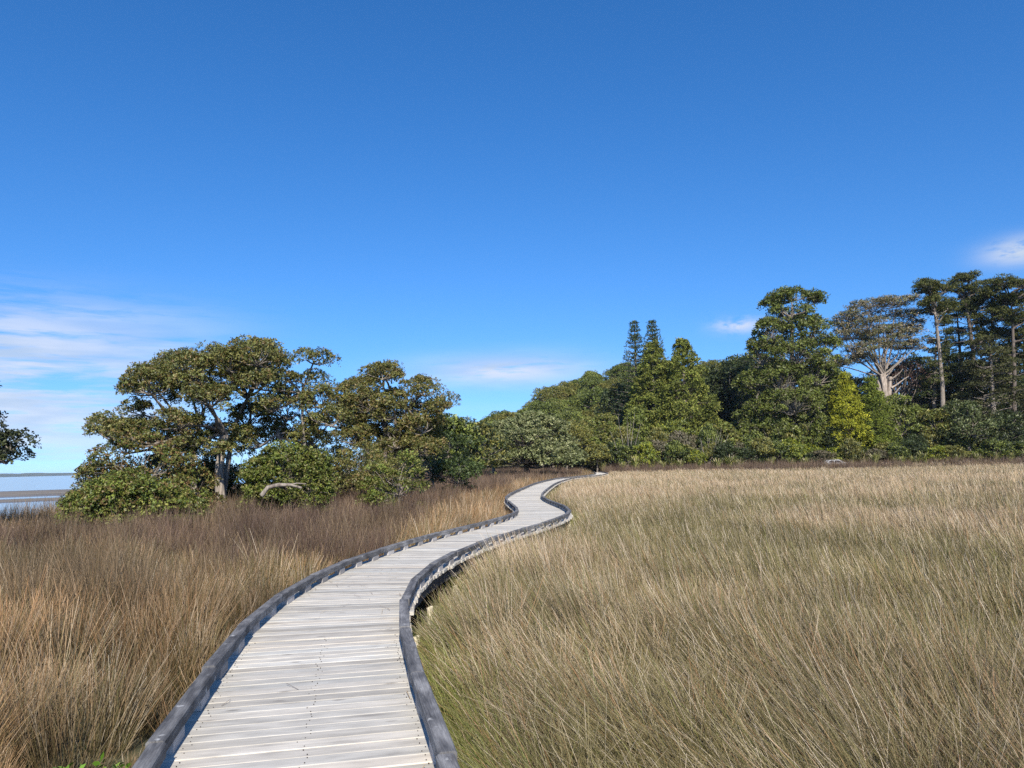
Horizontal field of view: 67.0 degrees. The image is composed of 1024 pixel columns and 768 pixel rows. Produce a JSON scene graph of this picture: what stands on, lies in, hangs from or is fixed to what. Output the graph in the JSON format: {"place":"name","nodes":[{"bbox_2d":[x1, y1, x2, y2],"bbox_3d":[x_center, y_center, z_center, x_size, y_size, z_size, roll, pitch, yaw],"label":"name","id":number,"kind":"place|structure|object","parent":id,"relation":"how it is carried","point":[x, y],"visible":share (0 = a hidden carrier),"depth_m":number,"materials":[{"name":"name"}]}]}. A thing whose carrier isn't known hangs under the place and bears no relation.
{"place":"outdoors","nodes":[
{"label":"outdoors","id":0,"kind":"place"},
{"bbox_2d":[0,485,236,502],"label":"mudflat","id":1,"kind":"structure","parent":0,"point":[27,493],"depth_m":112.31,"materials":[{"name":"grey soil"}]},
{"bbox_2d":[0,470,352,517],"bbox_3d":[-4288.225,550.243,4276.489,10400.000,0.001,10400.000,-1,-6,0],"label":"sea","id":2,"kind":"structure","parent":0,"point":[34,483],"depth_m":236.59,"materials":[{"name":"blue liquid"}]},
{"bbox_2d":[0,466,357,476],"bbox_3d":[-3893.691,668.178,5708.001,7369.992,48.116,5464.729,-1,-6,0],"label":"hills","id":3,"kind":"structure","parent":0,"point":[31,474],"depth_m":5507.64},
{"bbox_2d":[0,386,1023,767],"bbox_3d":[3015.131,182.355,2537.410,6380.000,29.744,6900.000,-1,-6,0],"label":"ground","id":4,"kind":"structure","parent":0,"point":[140,742],"depth_m":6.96,"materials":[{"name":"beige plant"}]},
{"bbox_2d":[0,385,41,464],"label":"coastal tree","id":5,"kind":"object","parent":4,"relation":"on","point":[8,449],"visible":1,"depth_m":24.00,"materials":[{"name":"green plant"}]},
{"bbox_2d":[53,744,129,767],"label":"marsh weed","id":6,"kind":"object","parent":4,"relation":"on","point":[95,763],"visible":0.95,"depth_m":5.14,"materials":[{"name":"green plant"}]},
{"bbox_2d":[52,465,215,530],"bbox_3d":[-12.838,4.144,26.384,4.920,2.709,4.647,3,-7,-33],"label":"coastal shrub","id":7,"kind":"object","parent":4,"relation":"on","point":[124,489],"visible":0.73,"depth_m":25.20,"materials":[{"name":"green plant"}]},
{"bbox_2d":[66,427,227,516],"bbox_3d":[-14.316,3.699,29.915,6.286,4.065,4.819,-1,-6,0],"label":"coastal shrub","id":8,"kind":"object","parent":4,"relation":"on","point":[187,473],"visible":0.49,"depth_m":29.87,"materials":[{"name":"green plant"}]},
{"bbox_2d":[132,444,238,503],"bbox_3d":[-15.859,4.479,37.010,5.342,4.039,4.560,-3,-6,12],"label":"coastal shrub","id":9,"kind":"object","parent":4,"relation":"on","point":[154,461],"visible":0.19,"depth_m":36.45,"materials":[{"name":"green plant"}]},
{"bbox_2d":[81,333,357,509],"bbox_3d":[-13.453,1.954,34.644,13.075,8.706,7.209,-1,-6,0],"label":"coastal tree","id":10,"kind":"object","parent":4,"relation":"on","point":[243,366],"visible":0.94,"depth_m":33.88,"materials":[{"name":"green plant"}]},
{"bbox_2d":[189,447,303,502],"bbox_3d":[-12.719,4.747,38.317,6.715,3.607,5.736,-1,-6,0],"label":"coastal shrub","id":11,"kind":"object","parent":4,"relation":"on","point":[233,470],"visible":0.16,"depth_m":37.42,"materials":[{"name":"green plant"}]},
{"bbox_2d":[260,483,305,496],"bbox_3d":[-7.982,3.682,26.956,1.556,0.471,0.215,0,-6,-16],"label":"fallen log","id":12,"kind":"object","parent":4,"relation":"on","point":[265,490],"visible":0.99,"depth_m":26.91,"materials":[{"name":"grey wood"}]},
{"bbox_2d":[232,439,341,514],"bbox_3d":[-8.714,3.832,29.743,3.819,3.467,3.524,3,-7,-35],"label":"coastal shrub","id":13,"kind":"object","parent":4,"relation":"on","point":[312,461],"visible":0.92,"depth_m":29.23,"materials":[{"name":"green plant"}]},
{"bbox_2d":[268,431,379,497],"bbox_3d":[-10.062,4.625,40.787,7.144,4.283,5.402,-1,-6,0],"label":"coastal shrub","id":14,"kind":"object","parent":4,"relation":"on","point":[336,447],"visible":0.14,"depth_m":40.73,"materials":[{"name":"green plant"}]},
{"bbox_2d":[293,438,421,502],"bbox_3d":[-7.061,4.251,34.760,6.052,3.666,4.342,-1,-6,0],"label":"coastal shrub","id":15,"kind":"object","parent":4,"relation":"on","point":[351,481],"visible":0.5,"depth_m":34.20,"materials":[{"name":"green plant"}]},
{"bbox_2d":[132,471,607,767],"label":"boardwalk","id":16,"kind":"structure","parent":4,"relation":"on","point":[352,672],"depth_m":5.96,"materials":[{"name":"grey wood"}]},
{"bbox_2d":[319,359,461,485],"bbox_3d":[-6.704,2.712,41.848,8.239,8.277,6.473,-1,-6,0],"label":"coastal tree","id":17,"kind":"object","parent":4,"relation":"on","point":[364,402],"visible":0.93,"depth_m":40.82,"materials":[{"name":"green plant"}]},
{"bbox_2d":[355,448,431,510],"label":"coastal shrub","id":18,"kind":"object","parent":4,"relation":"on","point":[373,494],"visible":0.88,"depth_m":30.53,"materials":[{"name":"green plant"}]},
{"bbox_2d":[392,429,486,492],"bbox_3d":[-4.729,5.128,48.017,5.658,4.565,6.021,4,-8,-43],"label":"coastal shrub","id":19,"kind":"object","parent":4,"relation":"on","point":[435,471],"visible":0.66,"depth_m":47.17,"materials":[{"name":"green plant"}]},
{"bbox_2d":[423,414,489,477],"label":"forest tree","id":20,"kind":"object","parent":4,"relation":"on","point":[456,425],"visible":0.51,"depth_m":70.62,"materials":[{"name":"green plant"}]},
{"bbox_2d":[460,416,513,475],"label":"forest tree","id":21,"kind":"object","parent":4,"relation":"on","point":[490,434],"visible":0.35,"depth_m":94.86,"materials":[{"name":"green plant"}]},
{"bbox_2d":[487,411,516,421],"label":"forest tree","id":22,"kind":"object","parent":4,"relation":"on","point":[505,415],"visible":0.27,"depth_m":210.35,"materials":[{"name":"green plant"}]},
{"bbox_2d":[0,454,1023,651],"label":"dark rush","id":23,"kind":"object","parent":4,"relation":"on","point":[344,522],"visible":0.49,"depth_m":19.21,"materials":[{"name":"brown plant"}]},
{"bbox_2d":[475,409,589,474],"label":"forest tree","id":24,"kind":"object","parent":4,"relation":"on","point":[529,451],"visible":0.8,"depth_m":104.92,"materials":[{"name":"green plant"}]},
{"bbox_2d":[529,386,555,402],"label":"forest tree","id":25,"kind":"object","parent":4,"relation":"on","point":[539,395],"visible":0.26,"depth_m":255.76,"materials":[{"name":"green plant"}]},
{"bbox_2d":[527,400,559,416],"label":"forest tree","id":26,"kind":"object","parent":4,"relation":"on","point":[549,408],"visible":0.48,"depth_m":202.97,"materials":[{"name":"green plant"}]},
{"bbox_2d":[541,384,575,400],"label":"forest tree","id":27,"kind":"object","parent":4,"relation":"on","point":[566,393],"visible":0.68,"depth_m":241.98,"materials":[{"name":"green plant"}]},
{"bbox_2d":[537,420,594,468],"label":"forest tree","id":28,"kind":"object","parent":4,"relation":"on","point":[580,435],"visible":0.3,"depth_m":130.32,"materials":[{"name":"green plant"}]},
{"bbox_2d":[551,410,583,422],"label":"forest tree","id":29,"kind":"object","parent":4,"relation":"on","point":[565,415],"visible":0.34,"depth_m":185.88,"materials":[{"name":"green plant"}]},
{"bbox_2d":[562,389,590,410],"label":"forest tree","id":30,"kind":"object","parent":4,"relation":"on","point":[573,401],"visible":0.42,"depth_m":210.32,"materials":[{"name":"green plant"}]},
{"bbox_2d":[572,372,603,389],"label":"forest tree","id":31,"kind":"object","parent":4,"relation":"on","point":[588,375],"visible":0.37,"depth_m":256.48,"materials":[{"name":"green plant"}]},
{"bbox_2d":[577,376,605,391],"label":"forest tree","id":32,"kind":"object","parent":4,"relation":"on","point":[590,383],"visible":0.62,"depth_m":229.39,"materials":[{"name":"green plant"}]},
{"bbox_2d":[577,386,611,411],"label":"forest tree","id":33,"kind":"object","parent":4,"relation":"on","point":[592,396],"visible":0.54,"depth_m":203.76,"materials":[{"name":"green plant"}]},
{"bbox_2d":[580,443,614,471],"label":"forest shrub","id":34,"kind":"object","parent":4,"relation":"on","point":[596,454],"visible":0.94,"depth_m":128.02,"materials":[{"name":"green plant"}]},
{"bbox_2d":[586,412,621,443],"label":"forest tree","id":35,"kind":"object","parent":4,"relation":"on","point":[604,422],"visible":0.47,"depth_m":140.65,"materials":[{"name":"green plant"}]},
{"bbox_2d":[600,425,619,465],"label":"forest tree","id":36,"kind":"object","parent":4,"relation":"on","point":[606,438],"visible":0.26,"depth_m":137.98,"materials":[{"name":"green plant"}]},
{"bbox_2d":[600,441,619,465],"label":"forest shrub","id":37,"kind":"object","parent":4,"relation":"on","point":[610,451],"visible":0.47,"depth_m":130.12,"materials":[{"name":"green plant"}]},
{"bbox_2d":[594,381,634,424],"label":"forest tree","id":38,"kind":"object","parent":4,"relation":"on","point":[610,392],"visible":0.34,"depth_m":170.60,"materials":[{"name":"green plant"}]},
{"bbox_2d":[607,363,631,379],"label":"forest tree","id":39,"kind":"object","parent":4,"relation":"on","point":[616,371],"visible":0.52,"depth_m":244.33,"materials":[{"name":"green plant"}]},
{"bbox_2d":[609,439,634,464],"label":"forest shrub","id":40,"kind":"object","parent":4,"relation":"on","point":[622,452],"visible":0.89,"depth_m":128.97,"materials":[{"name":"green plant"}]},
{"bbox_2d":[606,425,638,443],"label":"forest shrub","id":41,"kind":"object","parent":4,"relation":"on","point":[617,434],"visible":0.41,"depth_m":133.97,"materials":[{"name":"green plant"}]},
{"bbox_2d":[609,320,649,417],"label":"norfolk pine","id":42,"kind":"object","parent":4,"relation":"on","point":[634,338],"visible":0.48,"depth_m":158.02,"materials":[{"name":"green plant"}]},
{"bbox_2d":[622,407,651,445],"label":"forest tree","id":43,"kind":"object","parent":4,"relation":"on","point":[637,419],"visible":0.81,"depth_m":139.91,"materials":[{"name":"green plant"}]},
{"bbox_2d":[631,441,660,467],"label":"forest shrub","id":44,"kind":"object","parent":4,"relation":"on","point":[648,452],"visible":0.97,"depth_m":127.83,"materials":[{"name":"green plant"}]},
{"bbox_2d":[620,339,691,464],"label":"conifer","id":45,"kind":"object","parent":4,"relation":"on","point":[652,356],"visible":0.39,"depth_m":148.98,"materials":[{"name":"green plant"}]},
{"bbox_2d":[633,319,679,413],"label":"norfolk pine","id":46,"kind":"object","parent":4,"relation":"on","point":[652,330],"visible":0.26,"depth_m":154.37,"materials":[{"name":"green plant"}]},
{"bbox_2d":[646,425,669,456],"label":"forest shrub","id":47,"kind":"object","parent":4,"relation":"on","point":[658,434],"visible":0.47,"depth_m":136.29,"materials":[{"name":"green plant"}]},
{"bbox_2d":[650,439,673,464],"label":"forest shrub","id":48,"kind":"object","parent":4,"relation":"on","point":[658,445],"visible":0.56,"depth_m":130.62,"materials":[{"name":"green plant"}]},
{"bbox_2d":[658,439,689,463],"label":"forest shrub","id":49,"kind":"object","parent":4,"relation":"on","point":[677,450],"visible":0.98,"depth_m":129.44,"materials":[{"name":"green plant"}]},
{"bbox_2d":[655,417,695,434],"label":"forest tree","id":50,"kind":"object","parent":4,"relation":"on","point":[669,427],"visible":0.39,"depth_m":138.07,"materials":[{"name":"green plant"}]},
{"bbox_2d":[667,430,698,465],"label":"forest shrub","id":51,"kind":"object","parent":4,"relation":"on","point":[683,438],"visible":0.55,"depth_m":134.44,"materials":[{"name":"green plant"}]},
{"bbox_2d":[650,336,722,464],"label":"conifer","id":52,"kind":"object","parent":4,"relation":"on","point":[684,354],"visible":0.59,"depth_m":144.84,"materials":[{"name":"green plant"}]},
{"bbox_2d":[687,448,708,464],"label":"forest shrub","id":53,"kind":"object","parent":4,"relation":"on","point":[694,453],"visible":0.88,"depth_m":128.98,"materials":[{"name":"green plant"}]},
{"bbox_2d":[695,421,723,450],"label":"forest shrub","id":54,"kind":"object","parent":4,"relation":"on","point":[709,433],"visible":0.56,"depth_m":135.10,"materials":[{"name":"green plant"}]},
{"bbox_2d":[701,442,720,464],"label":"forest shrub","id":55,"kind":"object","parent":4,"relation":"on","point":[708,450],"visible":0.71,"depth_m":129.25,"materials":[{"name":"green plant"}]},
{"bbox_2d":[687,366,745,422],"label":"forest tree","id":56,"kind":"object","parent":4,"relation":"on","point":[714,384],"visible":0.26,"depth_m":168.64,"materials":[{"name":"green plant"}]},
{"bbox_2d":[411,460,1023,767],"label":"rush field","id":57,"kind":"structure","parent":4,"relation":"on","point":[758,539],"depth_m":7.48,"materials":[{"name":"beige plant"}]},
{"bbox_2d":[699,421,743,444],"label":"forest tree","id":58,"kind":"object","parent":4,"relation":"on","point":[724,429],"visible":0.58,"depth_m":135.79,"materials":[{"name":"green plant"}]},
{"bbox_2d":[712,439,743,463],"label":"forest shrub","id":59,"kind":"object","parent":4,"relation":"on","point":[727,448],"visible":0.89,"depth_m":127.78,"materials":[{"name":"green plant"}]},
{"bbox_2d":[704,355,766,420],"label":"forest tree","id":60,"kind":"object","parent":4,"relation":"on","point":[737,400],"visible":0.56,"depth_m":163.43,"materials":[{"name":"green plant"}]},
{"bbox_2d":[720,350,776,419],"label":"forest tree","id":61,"kind":"object","parent":4,"relation":"on","point":[756,364],"visible":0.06,"depth_m":171.58,"materials":[{"name":"green plant"}]},
{"bbox_2d":[734,446,766,463],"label":"forest shrub","id":62,"kind":"object","parent":4,"relation":"on","point":[747,453],"visible":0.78,"depth_m":127.95,"materials":[{"name":"green plant"}]},
{"bbox_2d":[749,436,777,461],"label":"forest shrub","id":63,"kind":"object","parent":4,"relation":"on","point":[765,444],"visible":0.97,"depth_m":128.64,"materials":[{"name":"green plant"}]},
{"bbox_2d":[765,439,793,462],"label":"forest shrub","id":64,"kind":"object","parent":4,"relation":"on","point":[781,449],"visible":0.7,"depth_m":129.15,"materials":[{"name":"green plant"}]},
{"bbox_2d":[729,285,846,458],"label":"evergreen tree","id":65,"kind":"object","parent":4,"relation":"on","point":[812,359],"visible":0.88,"depth_m":140.38,"materials":[{"name":"green plant"}]},
{"bbox_2d":[780,436,806,462],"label":"forest shrub","id":66,"kind":"object","parent":4,"relation":"on","point":[797,448],"visible":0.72,"depth_m":129.34,"materials":[{"name":"green plant"}]},
{"bbox_2d":[808,419,829,446],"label":"forest tree","id":67,"kind":"object","parent":4,"relation":"on","point":[823,431],"visible":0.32,"depth_m":136.46,"materials":[{"name":"green plant"}]},
{"bbox_2d":[806,450,839,462],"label":"forest shrub","id":68,"kind":"object","parent":4,"relation":"on","point":[825,455],"visible":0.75,"depth_m":128.87,"materials":[{"name":"green plant"}]},
{"bbox_2d":[796,360,860,417],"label":"forest tree","id":69,"kind":"object","parent":4,"relation":"on","point":[822,410],"visible":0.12,"depth_m":166.30,"materials":[{"name":"green plant"}]},
{"bbox_2d":[819,423,848,450],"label":"forest shrub","id":70,"kind":"object","parent":4,"relation":"on","point":[828,430],"visible":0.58,"depth_m":134.12,"materials":[{"name":"green plant"}]},
{"bbox_2d":[821,371,874,461],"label":"golden conifer","id":71,"kind":"object","parent":4,"relation":"on","point":[847,408],"visible":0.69,"depth_m":134.59,"materials":[{"name":"green plant"}]},
{"bbox_2d":[838,437,864,459],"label":"forest shrub","id":72,"kind":"object","parent":4,"relation":"on","point":[850,447],"visible":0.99,"depth_m":128.12,"materials":[{"name":"green plant"}]},
{"bbox_2d":[861,448,887,461],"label":"forest shrub","id":73,"kind":"object","parent":4,"relation":"on","point":[882,452],"visible":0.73,"depth_m":129.14,"materials":[{"name":"green plant"}]},
{"bbox_2d":[851,374,904,461],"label":"golden conifer","id":74,"kind":"object","parent":4,"relation":"on","point":[871,398],"visible":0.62,"depth_m":134.52,"materials":[{"name":"green plant"}]},
{"bbox_2d":[826,293,934,424],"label":"macrocarpa tree","id":75,"kind":"object","parent":4,"relation":"on","point":[859,353],"visible":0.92,"depth_m":150.54,"materials":[{"name":"green plant"}]},
{"bbox_2d":[856,352,929,437],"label":"forest tree","id":76,"kind":"object","parent":4,"relation":"on","point":[899,369],"visible":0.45,"depth_m":156.43,"materials":[{"name":"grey plant"}]},
{"bbox_2d":[883,441,910,459],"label":"forest shrub","id":77,"kind":"object","parent":4,"relation":"on","point":[897,449],"visible":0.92,"depth_m":127.94,"materials":[{"name":"green plant"}]},
{"bbox_2d":[880,393,923,438],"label":"forest tree","id":78,"kind":"object","parent":4,"relation":"on","point":[903,410],"visible":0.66,"depth_m":138.93,"materials":[{"name":"green plant"}]},
{"bbox_2d":[875,350,931,426],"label":"forest tree","id":79,"kind":"object","parent":4,"relation":"on","point":[914,356],"visible":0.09,"depth_m":177.17,"materials":[{"name":"green plant"}]},
{"bbox_2d":[899,438,927,457],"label":"forest shrub","id":80,"kind":"object","parent":4,"relation":"on","point":[914,446],"visible":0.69,"depth_m":129.24,"materials":[{"name":"green plant"}]},
{"bbox_2d":[900,356,937,438],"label":"macrocarpa tree","id":81,"kind":"object","parent":4,"relation":"on","point":[917,358],"visible":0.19,"depth_m":166.14,"materials":[{"name":"green plant"}]},
{"bbox_2d":[907,433,930,448],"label":"forest shrub","id":82,"kind":"object","parent":4,"relation":"on","point":[918,437],"visible":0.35,"depth_m":135.30,"materials":[{"name":"green plant"}]},
{"bbox_2d":[915,424,943,447],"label":"forest shrub","id":83,"kind":"object","parent":4,"relation":"on","point":[929,437],"visible":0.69,"depth_m":136.53,"materials":[{"name":"green plant"}]},
{"bbox_2d":[912,335,957,431],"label":"macrocarpa tree","id":84,"kind":"object","parent":4,"relation":"on","point":[934,393],"visible":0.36,"depth_m":158.41,"materials":[{"name":"green plant"}]},
{"bbox_2d":[914,407,955,441],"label":"forest tree","id":85,"kind":"object","parent":4,"relation":"on","point":[936,418],"visible":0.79,"depth_m":136.48,"materials":[{"name":"green plant"}]},
{"bbox_2d":[909,277,962,407],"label":"tall pine","id":86,"kind":"object","parent":4,"relation":"on","point":[930,288],"visible":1,"depth_m":149.19,"materials":[{"name":"green plant"}]},
{"bbox_2d":[906,369,965,415],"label":"forest tree","id":87,"kind":"object","parent":4,"relation":"on","point":[946,389],"visible":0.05,"depth_m":170.12,"materials":[{"name":"green plant"}]},
{"bbox_2d":[924,445,950,461],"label":"forest shrub","id":88,"kind":"object","parent":4,"relation":"on","point":[934,451],"visible":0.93,"depth_m":127.79,"materials":[{"name":"green plant"}]},
{"bbox_2d":[936,444,973,463],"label":"forest shrub","id":89,"kind":"object","parent":4,"relation":"on","point":[954,450],"visible":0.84,"depth_m":127.59,"materials":[{"name":"green plant"}]},
{"bbox_2d":[920,312,994,426],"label":"macrocarpa tree","id":90,"kind":"object","parent":4,"relation":"on","point":[959,344],"visible":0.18,"depth_m":160.65,"materials":[{"name":"green plant"}]},
{"bbox_2d":[942,428,976,451],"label":"forest shrub","id":91,"kind":"object","parent":4,"relation":"on","point":[964,442],"visible":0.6,"depth_m":134.86,"materials":[{"name":"green plant"}]},
{"bbox_2d":[938,351,989,427],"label":"macrocarpa tree","id":92,"kind":"object","parent":4,"relation":"on","point":[965,355],"visible":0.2,"depth_m":152.35,"materials":[{"name":"green plant"}]},
{"bbox_2d":[935,398,1006,460],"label":"forest tree","id":93,"kind":"object","parent":4,"relation":"on","point":[964,413],"visible":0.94,"depth_m":133.56,"materials":[{"name":"green plant"}]},
{"bbox_2d":[940,269,1004,451],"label":"tall pine","id":94,"kind":"object","parent":4,"relation":"on","point":[971,307],"visible":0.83,"depth_m":155.54,"materials":[{"name":"green plant"}]},
{"bbox_2d":[945,334,1023,460],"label":"macrocarpa tree","id":95,"kind":"object","parent":4,"relation":"on","point":[990,371],"visible":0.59,"depth_m":145.39,"materials":[{"name":"green plant"}]},
{"bbox_2d":[957,304,1023,426],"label":"macrocarpa tree","id":96,"kind":"object","parent":4,"relation":"on","point":[968,347],"visible":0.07,"depth_m":162.49,"materials":[{"name":"green plant"}]},
{"bbox_2d":[976,438,1014,457],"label":"forest shrub","id":97,"kind":"object","parent":4,"relation":"on","point":[994,445],"visible":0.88,"depth_m":127.67,"materials":[{"name":"green plant"}]},
{"bbox_2d":[972,273,1023,410],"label":"tall pine","id":98,"kind":"object","parent":4,"relation":"on","point":[1005,299],"visible":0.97,"depth_m":151.37,"materials":[{"name":"green plant"}]},
{"bbox_2d":[981,408,1023,443],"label":"forest tree","id":99,"kind":"object","parent":4,"relation":"on","point":[1013,419],"visible":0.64,"depth_m":135.17,"materials":[{"name":"green plant"}]},
{"bbox_2d":[985,326,1023,458],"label":"macrocarpa tree","id":100,"kind":"object","parent":4,"relation":"on","point":[1008,343],"visible":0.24,"depth_m":154.87,"materials":[{"name":"green plant"}]},
{"bbox_2d":[994,318,1023,455],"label":"macrocarpa tree","id":101,"kind":"object","parent":4,"relation":"on","point":[1019,381],"visible":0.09,"depth_m":158.44,"materials":[{"name":"green plant"}]},
{"bbox_2d":[1001,441,1023,457],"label":"forest shrub","id":102,"kind":"object","parent":4,"relation":"on","point":[1020,445],"visible":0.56,"depth_m":128.83,"materials":[{"name":"green plant"}]},
{"bbox_2d":[0,0,1023,473],"label":"sky","id":103,"kind":"structure","parent":0,"point":[483,198],"materials":[{"name":"blue"}]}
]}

